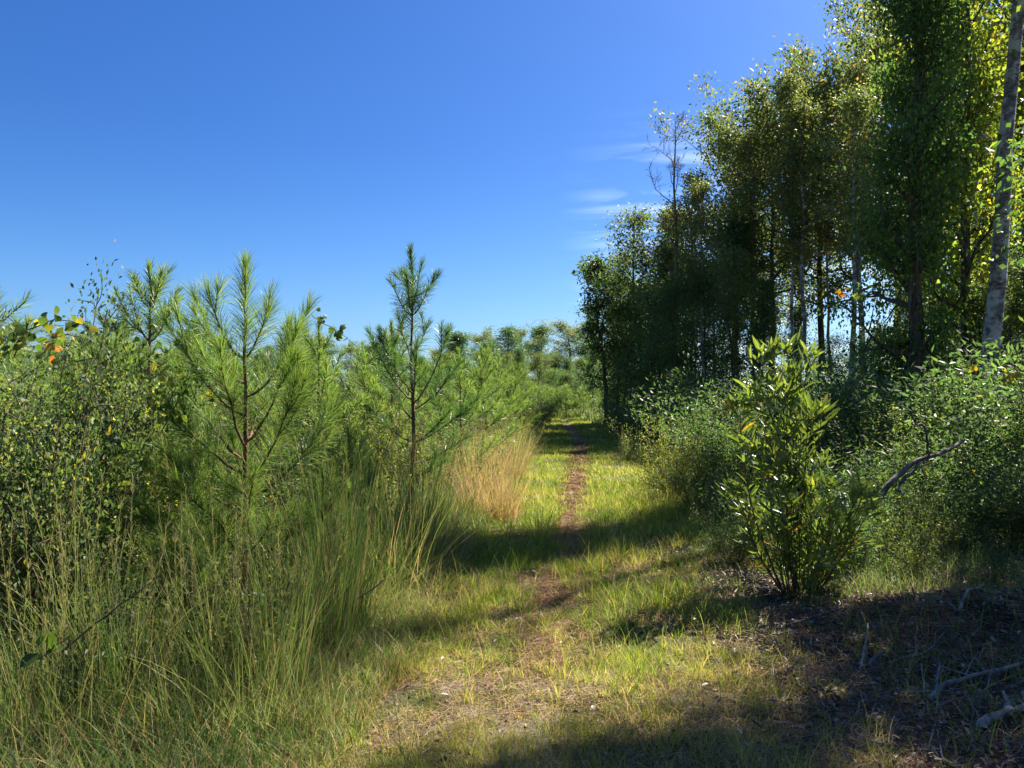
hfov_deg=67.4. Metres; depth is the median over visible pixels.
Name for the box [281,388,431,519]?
shrub
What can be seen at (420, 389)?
young pine
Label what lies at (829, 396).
shrub
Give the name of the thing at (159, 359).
oak tree
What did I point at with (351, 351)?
oak tree
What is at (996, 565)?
bush
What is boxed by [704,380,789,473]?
shrub
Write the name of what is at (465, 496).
tall grass clump
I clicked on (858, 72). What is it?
slender tree
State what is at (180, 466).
young pine
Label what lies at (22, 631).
tall grass clump
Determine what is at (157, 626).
tall grass clump
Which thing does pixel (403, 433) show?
shrub
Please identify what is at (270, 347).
tall pine
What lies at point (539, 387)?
young pine
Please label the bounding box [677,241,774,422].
understory tree
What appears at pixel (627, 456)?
tall grass clump
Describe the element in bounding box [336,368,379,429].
young pine
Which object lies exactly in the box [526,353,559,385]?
understory tree
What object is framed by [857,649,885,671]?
wood chunk
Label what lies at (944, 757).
fallen stick
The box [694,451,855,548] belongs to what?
broadleaf shrub
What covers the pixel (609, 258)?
understory tree
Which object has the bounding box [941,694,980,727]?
fallen stick
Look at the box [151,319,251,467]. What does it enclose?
young pine
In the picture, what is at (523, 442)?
tall grass clump
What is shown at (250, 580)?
leafy weed
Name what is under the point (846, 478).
broadleaf shrub
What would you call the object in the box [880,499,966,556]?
leafy weed
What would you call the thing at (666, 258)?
understory tree
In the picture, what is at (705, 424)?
broadleaf shrub
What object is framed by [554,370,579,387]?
understory tree
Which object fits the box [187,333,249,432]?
young pine
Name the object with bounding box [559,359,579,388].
understory tree
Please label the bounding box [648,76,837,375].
oak tree
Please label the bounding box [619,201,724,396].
understory tree
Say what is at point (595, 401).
young pine
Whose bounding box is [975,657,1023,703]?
fallen stick
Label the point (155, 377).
young pine
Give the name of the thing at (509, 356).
understory tree
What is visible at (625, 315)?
understory tree
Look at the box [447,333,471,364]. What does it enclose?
tall pine
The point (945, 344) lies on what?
understory tree
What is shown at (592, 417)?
verge grass
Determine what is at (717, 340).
understory tree
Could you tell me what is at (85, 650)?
clump
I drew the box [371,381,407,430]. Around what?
young pine
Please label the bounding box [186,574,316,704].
leafy weed
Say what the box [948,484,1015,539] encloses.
leafy weed
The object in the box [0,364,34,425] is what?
young pine
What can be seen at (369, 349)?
tall pine
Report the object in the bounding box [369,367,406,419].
young pine
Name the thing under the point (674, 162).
dead tree
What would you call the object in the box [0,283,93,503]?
young pine
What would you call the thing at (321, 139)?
sky
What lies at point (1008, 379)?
grape vine
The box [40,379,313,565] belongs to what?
shrub
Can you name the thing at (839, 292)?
grape vine
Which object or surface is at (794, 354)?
understory tree
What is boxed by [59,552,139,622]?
leafy weed
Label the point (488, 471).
tall grass clump
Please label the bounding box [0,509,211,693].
tall grass clump
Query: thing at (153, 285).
young pine
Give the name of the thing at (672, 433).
broadleaf shrub
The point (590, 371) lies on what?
understory tree
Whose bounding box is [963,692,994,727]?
fallen stick
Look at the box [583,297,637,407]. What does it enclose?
understory tree
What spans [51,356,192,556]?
grape vine
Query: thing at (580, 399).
young pine
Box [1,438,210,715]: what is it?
tall grass clump
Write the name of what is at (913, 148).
vine covered tree
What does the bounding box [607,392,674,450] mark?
broadleaf shrub
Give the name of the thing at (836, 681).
fallen stick
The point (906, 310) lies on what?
understory tree
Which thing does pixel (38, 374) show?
young pine
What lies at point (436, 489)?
tall grass clump
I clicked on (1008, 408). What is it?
shrub
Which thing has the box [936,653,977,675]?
fallen stick
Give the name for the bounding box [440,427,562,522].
tall grass clump
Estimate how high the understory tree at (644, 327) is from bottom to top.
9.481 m
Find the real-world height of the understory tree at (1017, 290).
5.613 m
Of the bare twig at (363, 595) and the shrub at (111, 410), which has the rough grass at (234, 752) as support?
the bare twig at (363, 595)
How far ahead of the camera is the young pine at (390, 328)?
14.89 m
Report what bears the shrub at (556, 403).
on the ground at (685, 630)
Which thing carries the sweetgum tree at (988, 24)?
on the ground at (685, 630)
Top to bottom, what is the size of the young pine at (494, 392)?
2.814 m
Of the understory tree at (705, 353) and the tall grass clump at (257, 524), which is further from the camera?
the understory tree at (705, 353)
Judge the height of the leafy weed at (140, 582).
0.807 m
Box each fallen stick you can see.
[743,629,792,646]
[776,596,849,628]
[803,673,860,695]
[812,720,884,744]
[824,636,881,676]
[841,633,917,664]
[852,735,929,749]
[858,623,868,671]
[858,665,919,695]
[896,664,985,693]
[900,627,944,657]
[915,726,985,759]
[921,719,985,749]
[924,592,956,610]
[926,658,1023,729]
[930,729,963,767]
[932,667,986,691]
[932,739,1017,767]
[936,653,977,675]
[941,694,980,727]
[945,641,1023,686]
[956,664,1023,702]
[957,584,983,613]
[957,672,1022,695]
[959,641,1003,689]
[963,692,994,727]
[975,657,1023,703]
[975,690,1023,734]
[988,671,1023,690]
[999,725,1023,751]
[1010,739,1023,756]
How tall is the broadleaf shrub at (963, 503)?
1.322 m
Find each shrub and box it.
[0,239,172,666]
[0,317,212,625]
[0,341,106,519]
[0,357,243,493]
[0,360,141,628]
[0,370,282,580]
[6,369,177,477]
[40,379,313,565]
[140,365,402,552]
[174,350,323,516]
[234,393,402,498]
[248,363,364,525]
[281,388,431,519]
[354,402,442,458]
[360,416,516,492]
[369,397,444,480]
[371,404,410,440]
[387,393,424,436]
[480,389,526,432]
[504,386,557,432]
[513,388,574,423]
[534,380,559,389]
[593,367,711,433]
[594,387,640,429]
[599,395,646,439]
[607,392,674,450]
[620,373,775,483]
[639,362,749,437]
[641,384,763,465]
[645,355,765,449]
[683,480,778,566]
[685,357,845,447]
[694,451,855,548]
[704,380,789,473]
[714,329,886,594]
[731,374,945,483]
[746,355,925,498]
[784,365,883,456]
[799,340,994,505]
[799,378,955,512]
[801,484,908,576]
[806,355,958,481]
[810,441,922,540]
[828,351,998,469]
[838,354,1008,474]
[841,391,1023,526]
[873,461,961,537]
[879,439,1023,543]
[888,315,1023,472]
[889,316,1023,506]
[892,346,1023,505]
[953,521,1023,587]
[957,383,1023,514]
[979,465,1023,549]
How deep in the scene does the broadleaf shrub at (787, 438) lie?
12.57 m
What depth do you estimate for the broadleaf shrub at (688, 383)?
25.59 m
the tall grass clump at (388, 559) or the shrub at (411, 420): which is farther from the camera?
the shrub at (411, 420)
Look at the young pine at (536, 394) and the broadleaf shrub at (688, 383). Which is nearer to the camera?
the broadleaf shrub at (688, 383)
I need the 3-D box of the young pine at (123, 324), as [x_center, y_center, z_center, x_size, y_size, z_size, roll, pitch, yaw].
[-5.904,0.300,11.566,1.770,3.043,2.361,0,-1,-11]
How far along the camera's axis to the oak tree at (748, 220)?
44.96 m
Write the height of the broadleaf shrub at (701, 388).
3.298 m
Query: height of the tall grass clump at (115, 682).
1.065 m
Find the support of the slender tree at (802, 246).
on the ground at (685, 630)
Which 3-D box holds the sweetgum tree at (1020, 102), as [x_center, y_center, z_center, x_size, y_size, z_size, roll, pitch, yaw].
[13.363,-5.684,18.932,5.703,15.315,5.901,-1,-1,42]
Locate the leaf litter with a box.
[309,528,1023,767]
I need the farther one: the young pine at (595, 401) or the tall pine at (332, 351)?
the tall pine at (332, 351)
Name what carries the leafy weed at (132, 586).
on the ground at (685, 630)
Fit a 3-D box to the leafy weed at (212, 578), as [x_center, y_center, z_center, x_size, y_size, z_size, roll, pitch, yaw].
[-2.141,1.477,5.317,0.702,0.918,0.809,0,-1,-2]
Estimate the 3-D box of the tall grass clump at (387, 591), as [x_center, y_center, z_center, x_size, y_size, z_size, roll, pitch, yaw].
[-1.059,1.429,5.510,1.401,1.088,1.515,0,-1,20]
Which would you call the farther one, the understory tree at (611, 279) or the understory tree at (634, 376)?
the understory tree at (611, 279)
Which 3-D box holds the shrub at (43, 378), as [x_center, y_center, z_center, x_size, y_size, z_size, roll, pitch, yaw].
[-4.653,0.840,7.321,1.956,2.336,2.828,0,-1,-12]
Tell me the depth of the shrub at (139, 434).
6.52 m
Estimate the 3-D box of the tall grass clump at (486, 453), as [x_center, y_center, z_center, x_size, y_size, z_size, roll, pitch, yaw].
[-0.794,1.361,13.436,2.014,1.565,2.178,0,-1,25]
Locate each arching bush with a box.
[606,411,714,498]
[642,432,787,512]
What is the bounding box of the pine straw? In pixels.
[220,440,1023,767]
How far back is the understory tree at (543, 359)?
105.16 m
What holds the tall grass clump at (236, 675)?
on the ground at (685, 630)
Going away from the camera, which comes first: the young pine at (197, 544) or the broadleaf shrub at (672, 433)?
the young pine at (197, 544)
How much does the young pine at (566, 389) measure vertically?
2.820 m
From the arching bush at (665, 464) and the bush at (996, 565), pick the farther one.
the arching bush at (665, 464)
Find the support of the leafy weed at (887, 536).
on the ground at (685, 630)
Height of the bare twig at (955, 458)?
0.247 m
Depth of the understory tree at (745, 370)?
37.62 m
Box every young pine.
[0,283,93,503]
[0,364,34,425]
[0,365,22,412]
[6,343,62,439]
[31,340,91,433]
[48,327,169,472]
[49,257,259,447]
[60,307,166,447]
[80,245,351,623]
[125,503,260,640]
[144,360,185,432]
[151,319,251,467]
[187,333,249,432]
[228,314,358,440]
[238,350,282,424]
[251,315,374,478]
[270,464,393,599]
[306,422,416,556]
[310,364,337,411]
[320,339,424,463]
[325,439,387,532]
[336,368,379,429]
[352,318,452,463]
[360,240,486,520]
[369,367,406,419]
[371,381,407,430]
[381,372,415,423]
[406,346,465,441]
[408,361,448,420]
[416,347,515,467]
[445,344,533,446]
[452,366,512,436]
[463,345,525,429]
[471,352,527,448]
[495,361,547,434]
[499,376,527,418]
[510,368,539,429]
[529,385,546,405]
[531,385,549,406]
[544,384,551,398]
[546,386,561,412]
[548,386,568,417]
[553,384,577,414]
[554,383,577,418]
[561,383,574,414]
[571,389,589,412]
[574,384,592,415]
[575,386,587,409]
[586,387,600,410]
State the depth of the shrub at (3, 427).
4.76 m
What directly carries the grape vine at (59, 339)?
attached to the shrub at (42, 513)
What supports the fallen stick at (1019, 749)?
on the ground at (685, 630)
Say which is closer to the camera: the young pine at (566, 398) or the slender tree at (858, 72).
the slender tree at (858, 72)
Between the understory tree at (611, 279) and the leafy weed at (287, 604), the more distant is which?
the understory tree at (611, 279)
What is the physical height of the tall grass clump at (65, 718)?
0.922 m
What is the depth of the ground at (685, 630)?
4.35 m
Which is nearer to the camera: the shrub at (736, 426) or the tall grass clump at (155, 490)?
the tall grass clump at (155, 490)
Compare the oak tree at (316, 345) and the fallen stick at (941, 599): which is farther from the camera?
the oak tree at (316, 345)
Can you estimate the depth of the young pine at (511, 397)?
20.75 m
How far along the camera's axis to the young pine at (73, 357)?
15.72 m
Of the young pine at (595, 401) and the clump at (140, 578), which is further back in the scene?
the young pine at (595, 401)
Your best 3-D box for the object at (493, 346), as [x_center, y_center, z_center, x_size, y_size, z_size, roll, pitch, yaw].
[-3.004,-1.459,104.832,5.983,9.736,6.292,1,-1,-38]
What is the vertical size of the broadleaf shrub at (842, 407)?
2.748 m
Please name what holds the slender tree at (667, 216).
on the ground at (685, 630)
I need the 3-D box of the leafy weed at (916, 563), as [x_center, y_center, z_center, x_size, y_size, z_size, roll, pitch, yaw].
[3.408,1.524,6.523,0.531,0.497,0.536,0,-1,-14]
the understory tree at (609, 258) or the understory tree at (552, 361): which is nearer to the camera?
the understory tree at (609, 258)
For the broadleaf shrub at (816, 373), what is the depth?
18.27 m
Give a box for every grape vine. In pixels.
[0,305,98,358]
[20,629,66,666]
[35,331,65,364]
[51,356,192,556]
[118,337,214,463]
[304,308,354,347]
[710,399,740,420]
[831,288,879,301]
[960,364,1021,385]
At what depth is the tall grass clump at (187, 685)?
3.45 m
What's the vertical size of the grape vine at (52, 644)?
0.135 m
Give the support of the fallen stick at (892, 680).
on the ground at (685, 630)
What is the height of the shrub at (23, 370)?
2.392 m
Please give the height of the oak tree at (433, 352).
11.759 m
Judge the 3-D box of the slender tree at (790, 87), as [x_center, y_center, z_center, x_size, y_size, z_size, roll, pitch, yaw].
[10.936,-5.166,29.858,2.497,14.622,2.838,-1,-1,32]
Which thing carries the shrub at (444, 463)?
on the ground at (685, 630)
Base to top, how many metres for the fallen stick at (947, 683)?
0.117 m
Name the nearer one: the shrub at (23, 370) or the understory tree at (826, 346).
the shrub at (23, 370)
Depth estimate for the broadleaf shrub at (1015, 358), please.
9.93 m
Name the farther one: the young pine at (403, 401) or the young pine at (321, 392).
the young pine at (403, 401)
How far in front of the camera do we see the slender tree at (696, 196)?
30.88 m
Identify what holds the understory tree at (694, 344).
on the ground at (685, 630)
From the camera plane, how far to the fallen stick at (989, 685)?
4.11 m
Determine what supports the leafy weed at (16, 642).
on the ground at (685, 630)
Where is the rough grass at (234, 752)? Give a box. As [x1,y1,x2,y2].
[0,414,546,767]
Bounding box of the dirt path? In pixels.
[534,424,589,658]
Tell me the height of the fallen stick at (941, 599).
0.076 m
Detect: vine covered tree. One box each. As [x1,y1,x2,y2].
[816,0,985,428]
[977,121,1023,275]
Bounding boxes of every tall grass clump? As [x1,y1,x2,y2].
[0,476,145,753]
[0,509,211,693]
[0,550,180,767]
[0,594,91,767]
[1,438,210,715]
[4,521,235,743]
[34,566,278,745]
[42,392,294,629]
[57,555,289,763]
[58,456,346,713]
[122,473,377,747]
[165,474,362,655]
[176,488,365,717]
[202,626,380,745]
[221,460,396,642]
[227,419,424,665]
[237,399,431,639]
[282,522,444,628]
[311,371,444,568]
[324,456,459,600]
[327,424,502,588]
[360,420,470,565]
[381,411,483,534]
[393,486,485,558]
[427,410,552,497]
[428,452,504,525]
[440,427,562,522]
[442,426,519,477]
[463,411,547,479]
[489,411,551,461]
[507,412,549,446]
[616,425,644,460]
[661,464,743,518]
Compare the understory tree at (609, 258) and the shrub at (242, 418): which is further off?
the understory tree at (609, 258)
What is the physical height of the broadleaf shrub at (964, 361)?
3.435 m
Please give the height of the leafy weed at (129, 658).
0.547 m
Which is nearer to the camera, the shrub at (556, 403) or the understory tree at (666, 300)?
the understory tree at (666, 300)
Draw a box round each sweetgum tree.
[870,0,1023,471]
[871,0,1016,369]
[882,15,1023,367]
[928,0,1023,375]
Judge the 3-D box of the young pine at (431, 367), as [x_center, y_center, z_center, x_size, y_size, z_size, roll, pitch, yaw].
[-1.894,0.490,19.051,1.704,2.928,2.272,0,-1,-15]
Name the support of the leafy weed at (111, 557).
on the ground at (685, 630)
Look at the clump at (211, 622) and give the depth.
3.86 m
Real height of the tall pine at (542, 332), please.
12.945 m
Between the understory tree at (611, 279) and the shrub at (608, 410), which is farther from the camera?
the understory tree at (611, 279)
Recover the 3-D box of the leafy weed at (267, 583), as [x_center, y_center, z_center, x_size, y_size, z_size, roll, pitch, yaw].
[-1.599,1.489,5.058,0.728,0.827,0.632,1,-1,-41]
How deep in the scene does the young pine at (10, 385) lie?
26.80 m
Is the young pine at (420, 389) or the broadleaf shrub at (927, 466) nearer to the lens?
the broadleaf shrub at (927, 466)
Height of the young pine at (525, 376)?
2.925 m
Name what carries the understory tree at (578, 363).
on the ground at (685, 630)
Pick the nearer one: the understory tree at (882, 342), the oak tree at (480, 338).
the understory tree at (882, 342)
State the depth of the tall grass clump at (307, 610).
3.83 m
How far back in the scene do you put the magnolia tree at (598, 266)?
42.67 m
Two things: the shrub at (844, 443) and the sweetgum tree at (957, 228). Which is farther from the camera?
the sweetgum tree at (957, 228)
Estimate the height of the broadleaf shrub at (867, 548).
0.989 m
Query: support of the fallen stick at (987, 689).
on the ground at (685, 630)
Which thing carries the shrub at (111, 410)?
on the ground at (685, 630)
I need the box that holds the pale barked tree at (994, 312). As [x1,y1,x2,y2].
[954,0,1023,415]
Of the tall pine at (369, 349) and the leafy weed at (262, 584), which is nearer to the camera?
the leafy weed at (262, 584)
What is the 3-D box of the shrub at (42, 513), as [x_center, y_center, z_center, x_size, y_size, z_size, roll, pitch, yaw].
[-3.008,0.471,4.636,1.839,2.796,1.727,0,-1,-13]
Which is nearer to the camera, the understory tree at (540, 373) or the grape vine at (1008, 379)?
the grape vine at (1008, 379)
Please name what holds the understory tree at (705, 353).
on the ground at (685, 630)
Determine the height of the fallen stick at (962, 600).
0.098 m
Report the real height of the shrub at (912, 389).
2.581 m
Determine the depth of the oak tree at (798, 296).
43.62 m
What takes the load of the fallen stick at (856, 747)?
on the ground at (685, 630)
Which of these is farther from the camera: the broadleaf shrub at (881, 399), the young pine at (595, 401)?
the young pine at (595, 401)
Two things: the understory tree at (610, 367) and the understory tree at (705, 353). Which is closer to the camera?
the understory tree at (705, 353)
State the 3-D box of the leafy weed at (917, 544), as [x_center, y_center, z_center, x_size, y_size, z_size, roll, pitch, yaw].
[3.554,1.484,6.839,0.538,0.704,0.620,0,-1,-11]
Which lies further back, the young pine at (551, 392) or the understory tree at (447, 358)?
the understory tree at (447, 358)
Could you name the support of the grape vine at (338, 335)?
on the shrub at (282, 494)
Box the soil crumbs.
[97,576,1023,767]
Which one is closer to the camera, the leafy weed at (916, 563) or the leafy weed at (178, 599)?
the leafy weed at (178, 599)
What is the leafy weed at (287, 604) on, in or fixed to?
on the ground at (685, 630)
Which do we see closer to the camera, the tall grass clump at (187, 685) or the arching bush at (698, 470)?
the tall grass clump at (187, 685)
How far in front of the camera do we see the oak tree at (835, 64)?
30.87 m
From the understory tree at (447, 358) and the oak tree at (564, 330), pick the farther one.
the oak tree at (564, 330)
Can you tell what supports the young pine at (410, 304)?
on the ground at (685, 630)
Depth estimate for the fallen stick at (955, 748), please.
3.48 m
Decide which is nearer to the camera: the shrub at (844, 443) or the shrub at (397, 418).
the shrub at (844, 443)
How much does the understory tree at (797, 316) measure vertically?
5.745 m
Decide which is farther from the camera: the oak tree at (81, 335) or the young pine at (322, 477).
the oak tree at (81, 335)
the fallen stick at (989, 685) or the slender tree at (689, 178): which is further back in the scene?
the slender tree at (689, 178)
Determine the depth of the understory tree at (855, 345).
19.96 m
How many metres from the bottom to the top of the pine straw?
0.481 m
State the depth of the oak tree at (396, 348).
149.51 m
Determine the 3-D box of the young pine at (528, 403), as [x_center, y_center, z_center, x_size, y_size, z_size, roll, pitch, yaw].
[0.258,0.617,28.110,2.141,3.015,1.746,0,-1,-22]
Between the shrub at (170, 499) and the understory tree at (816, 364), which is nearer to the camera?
the shrub at (170, 499)
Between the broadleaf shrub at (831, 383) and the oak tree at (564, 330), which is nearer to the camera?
the broadleaf shrub at (831, 383)
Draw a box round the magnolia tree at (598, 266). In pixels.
[571,250,649,424]
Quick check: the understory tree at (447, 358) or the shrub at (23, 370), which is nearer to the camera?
the shrub at (23, 370)
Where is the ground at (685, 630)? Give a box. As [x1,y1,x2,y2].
[1,398,1023,767]
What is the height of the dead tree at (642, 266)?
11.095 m
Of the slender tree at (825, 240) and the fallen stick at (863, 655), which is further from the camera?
the slender tree at (825, 240)
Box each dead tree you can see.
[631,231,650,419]
[643,112,714,380]
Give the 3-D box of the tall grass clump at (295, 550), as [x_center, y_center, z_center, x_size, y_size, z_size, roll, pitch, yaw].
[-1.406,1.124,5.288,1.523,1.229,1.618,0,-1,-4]
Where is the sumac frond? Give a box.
[360,387,394,403]
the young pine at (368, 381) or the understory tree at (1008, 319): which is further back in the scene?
the understory tree at (1008, 319)
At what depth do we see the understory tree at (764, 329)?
26.90 m
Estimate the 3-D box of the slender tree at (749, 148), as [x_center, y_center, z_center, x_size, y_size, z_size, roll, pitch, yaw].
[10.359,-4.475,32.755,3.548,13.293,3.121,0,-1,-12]
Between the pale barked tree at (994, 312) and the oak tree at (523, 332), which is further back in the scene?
the oak tree at (523, 332)
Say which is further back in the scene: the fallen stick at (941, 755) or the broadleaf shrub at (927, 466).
the broadleaf shrub at (927, 466)
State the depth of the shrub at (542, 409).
32.64 m
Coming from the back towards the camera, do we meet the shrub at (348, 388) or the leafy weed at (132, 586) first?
the shrub at (348, 388)
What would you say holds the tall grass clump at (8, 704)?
on the ground at (685, 630)
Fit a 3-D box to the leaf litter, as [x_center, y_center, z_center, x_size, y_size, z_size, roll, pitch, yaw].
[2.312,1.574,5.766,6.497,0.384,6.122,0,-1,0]
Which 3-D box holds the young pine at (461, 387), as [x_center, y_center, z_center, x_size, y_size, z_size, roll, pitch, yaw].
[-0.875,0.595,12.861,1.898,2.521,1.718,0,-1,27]
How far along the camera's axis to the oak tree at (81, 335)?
126.62 m
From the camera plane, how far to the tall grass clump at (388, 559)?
6.07 m
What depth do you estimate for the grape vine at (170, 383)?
5.25 m
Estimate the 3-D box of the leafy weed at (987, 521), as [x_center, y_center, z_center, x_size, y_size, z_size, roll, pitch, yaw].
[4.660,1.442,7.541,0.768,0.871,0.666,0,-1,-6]
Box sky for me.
[0,0,1020,397]
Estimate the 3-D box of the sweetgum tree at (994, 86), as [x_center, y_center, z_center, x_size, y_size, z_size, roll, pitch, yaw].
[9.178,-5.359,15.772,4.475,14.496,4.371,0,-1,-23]
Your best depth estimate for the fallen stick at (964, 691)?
4.10 m
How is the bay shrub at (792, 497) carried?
on the ground at (685, 630)
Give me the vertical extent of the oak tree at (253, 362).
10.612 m
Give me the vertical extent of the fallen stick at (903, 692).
0.098 m
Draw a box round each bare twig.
[61,575,159,652]
[332,579,383,619]
[915,448,999,475]
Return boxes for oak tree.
[0,321,53,376]
[30,332,85,375]
[66,329,118,367]
[146,349,171,380]
[197,334,233,387]
[247,348,269,383]
[274,332,351,375]
[329,339,367,382]
[380,330,409,380]
[425,348,437,365]
[467,324,519,367]
[498,320,535,374]
[523,317,588,380]
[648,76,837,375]
[667,58,841,377]
[693,129,835,373]
[698,6,905,398]
[758,88,851,380]
[770,0,1012,370]
[772,0,936,386]
[812,0,1018,423]
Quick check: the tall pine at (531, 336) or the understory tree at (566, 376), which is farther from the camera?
the tall pine at (531, 336)
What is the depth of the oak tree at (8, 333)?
121.83 m
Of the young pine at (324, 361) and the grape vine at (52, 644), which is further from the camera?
the young pine at (324, 361)
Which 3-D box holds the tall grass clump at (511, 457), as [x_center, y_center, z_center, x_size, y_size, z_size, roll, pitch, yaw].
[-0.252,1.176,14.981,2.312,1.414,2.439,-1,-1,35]
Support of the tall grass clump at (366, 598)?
on the ground at (685, 630)
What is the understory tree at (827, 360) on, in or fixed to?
on the ground at (685, 630)
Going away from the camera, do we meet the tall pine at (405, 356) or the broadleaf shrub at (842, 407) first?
the broadleaf shrub at (842, 407)
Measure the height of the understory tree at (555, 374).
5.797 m
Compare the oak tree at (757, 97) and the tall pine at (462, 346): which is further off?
the tall pine at (462, 346)
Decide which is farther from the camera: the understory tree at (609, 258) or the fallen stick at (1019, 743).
the understory tree at (609, 258)
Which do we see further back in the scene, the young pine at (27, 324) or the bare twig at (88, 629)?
the young pine at (27, 324)
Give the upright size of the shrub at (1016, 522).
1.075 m
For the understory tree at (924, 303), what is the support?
on the ground at (685, 630)
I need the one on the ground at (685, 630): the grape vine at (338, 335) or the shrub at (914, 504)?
the shrub at (914, 504)
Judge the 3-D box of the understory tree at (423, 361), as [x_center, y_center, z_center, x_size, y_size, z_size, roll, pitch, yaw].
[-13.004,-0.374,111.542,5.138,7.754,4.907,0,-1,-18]
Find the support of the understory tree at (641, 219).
on the ground at (685, 630)
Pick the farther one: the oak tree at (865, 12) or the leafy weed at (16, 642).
the oak tree at (865, 12)
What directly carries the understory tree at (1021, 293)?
on the ground at (685, 630)
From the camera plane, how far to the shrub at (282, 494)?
7.43 m
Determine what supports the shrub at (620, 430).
on the ground at (685, 630)
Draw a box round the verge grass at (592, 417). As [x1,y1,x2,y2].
[473,403,1023,760]
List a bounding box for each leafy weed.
[0,597,68,695]
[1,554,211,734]
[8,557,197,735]
[59,526,137,603]
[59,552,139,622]
[60,627,167,714]
[89,548,214,619]
[93,575,237,684]
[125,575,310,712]
[133,557,217,620]
[162,551,326,673]
[172,541,241,605]
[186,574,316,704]
[218,557,309,617]
[218,565,291,600]
[250,587,305,627]
[861,509,916,557]
[878,512,943,574]
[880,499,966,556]
[880,535,946,580]
[929,515,988,561]
[941,521,986,557]
[943,517,988,556]
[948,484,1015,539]
[952,491,1023,554]
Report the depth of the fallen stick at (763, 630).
5.11 m
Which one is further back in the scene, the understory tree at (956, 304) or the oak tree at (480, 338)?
the oak tree at (480, 338)
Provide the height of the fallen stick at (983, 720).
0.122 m
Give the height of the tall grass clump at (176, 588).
1.354 m
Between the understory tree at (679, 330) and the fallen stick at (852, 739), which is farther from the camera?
the understory tree at (679, 330)
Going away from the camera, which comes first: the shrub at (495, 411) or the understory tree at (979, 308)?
the understory tree at (979, 308)
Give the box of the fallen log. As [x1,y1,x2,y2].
[874,423,964,499]
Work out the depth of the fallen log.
7.82 m
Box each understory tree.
[418,355,429,366]
[436,351,465,390]
[494,351,516,372]
[510,346,533,387]
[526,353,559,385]
[532,358,557,387]
[533,363,578,388]
[536,356,554,384]
[540,346,575,387]
[544,348,562,380]
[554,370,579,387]
[556,356,576,388]
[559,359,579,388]
[568,246,662,421]
[570,355,589,394]
[574,284,654,417]
[576,202,665,395]
[576,246,644,407]
[576,347,602,411]
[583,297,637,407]
[594,305,628,404]
[597,281,684,421]
[600,275,659,420]
[614,262,733,408]
[615,264,723,404]
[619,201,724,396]
[620,243,698,377]
[621,238,693,409]
[639,250,754,408]
[639,275,745,385]
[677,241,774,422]
[678,249,748,392]
[713,257,789,397]
[729,271,786,407]
[745,325,826,417]
[781,304,812,406]
[799,329,861,419]
[809,348,826,387]
[812,350,849,417]
[824,322,896,396]
[834,352,858,379]
[858,259,950,387]
[862,324,892,383]
[893,250,947,406]
[907,286,980,421]
[922,270,981,371]
[930,270,1019,430]
[974,239,1023,409]
[974,243,1023,429]
[981,242,1023,396]
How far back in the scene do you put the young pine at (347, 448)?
6.55 m
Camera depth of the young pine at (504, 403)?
25.26 m
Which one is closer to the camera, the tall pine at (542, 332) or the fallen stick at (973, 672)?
the fallen stick at (973, 672)
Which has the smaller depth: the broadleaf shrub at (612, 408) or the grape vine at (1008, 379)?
the grape vine at (1008, 379)
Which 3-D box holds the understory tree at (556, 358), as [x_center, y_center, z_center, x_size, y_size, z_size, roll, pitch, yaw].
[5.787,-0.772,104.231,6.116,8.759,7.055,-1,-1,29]
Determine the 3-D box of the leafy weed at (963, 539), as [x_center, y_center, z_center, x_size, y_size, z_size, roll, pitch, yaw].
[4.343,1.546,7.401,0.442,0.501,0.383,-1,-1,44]
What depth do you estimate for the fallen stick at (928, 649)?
4.71 m
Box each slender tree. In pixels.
[635,203,695,309]
[660,164,724,375]
[670,175,737,397]
[690,203,790,425]
[708,123,786,369]
[757,61,823,384]
[760,93,842,392]
[790,73,899,385]
[809,76,847,383]
[812,49,893,380]
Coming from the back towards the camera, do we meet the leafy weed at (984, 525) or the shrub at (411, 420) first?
the shrub at (411, 420)
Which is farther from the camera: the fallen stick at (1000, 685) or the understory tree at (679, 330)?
the understory tree at (679, 330)
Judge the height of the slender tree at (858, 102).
11.964 m
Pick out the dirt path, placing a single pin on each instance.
(570, 428)
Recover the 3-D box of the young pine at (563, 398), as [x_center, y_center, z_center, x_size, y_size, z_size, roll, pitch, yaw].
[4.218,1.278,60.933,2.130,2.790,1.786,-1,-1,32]
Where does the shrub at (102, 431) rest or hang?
on the ground at (685, 630)
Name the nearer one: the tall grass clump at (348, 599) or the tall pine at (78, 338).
the tall grass clump at (348, 599)
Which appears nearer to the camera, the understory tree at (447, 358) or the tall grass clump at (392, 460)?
the tall grass clump at (392, 460)
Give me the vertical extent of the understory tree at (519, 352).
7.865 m
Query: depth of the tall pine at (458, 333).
109.97 m
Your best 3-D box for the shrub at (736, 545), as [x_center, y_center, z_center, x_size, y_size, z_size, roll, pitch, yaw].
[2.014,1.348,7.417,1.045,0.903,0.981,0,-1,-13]
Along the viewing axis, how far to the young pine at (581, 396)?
57.15 m
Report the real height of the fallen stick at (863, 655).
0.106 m
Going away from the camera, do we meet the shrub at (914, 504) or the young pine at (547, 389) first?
the shrub at (914, 504)
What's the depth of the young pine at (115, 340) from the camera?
8.40 m
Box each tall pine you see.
[34,335,68,388]
[61,331,97,370]
[129,338,163,378]
[261,344,278,384]
[308,337,341,376]
[347,342,384,375]
[395,355,409,375]
[442,330,479,370]
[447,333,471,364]
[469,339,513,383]
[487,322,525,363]
[518,324,551,373]
[524,324,554,370]
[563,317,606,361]
[574,342,587,379]

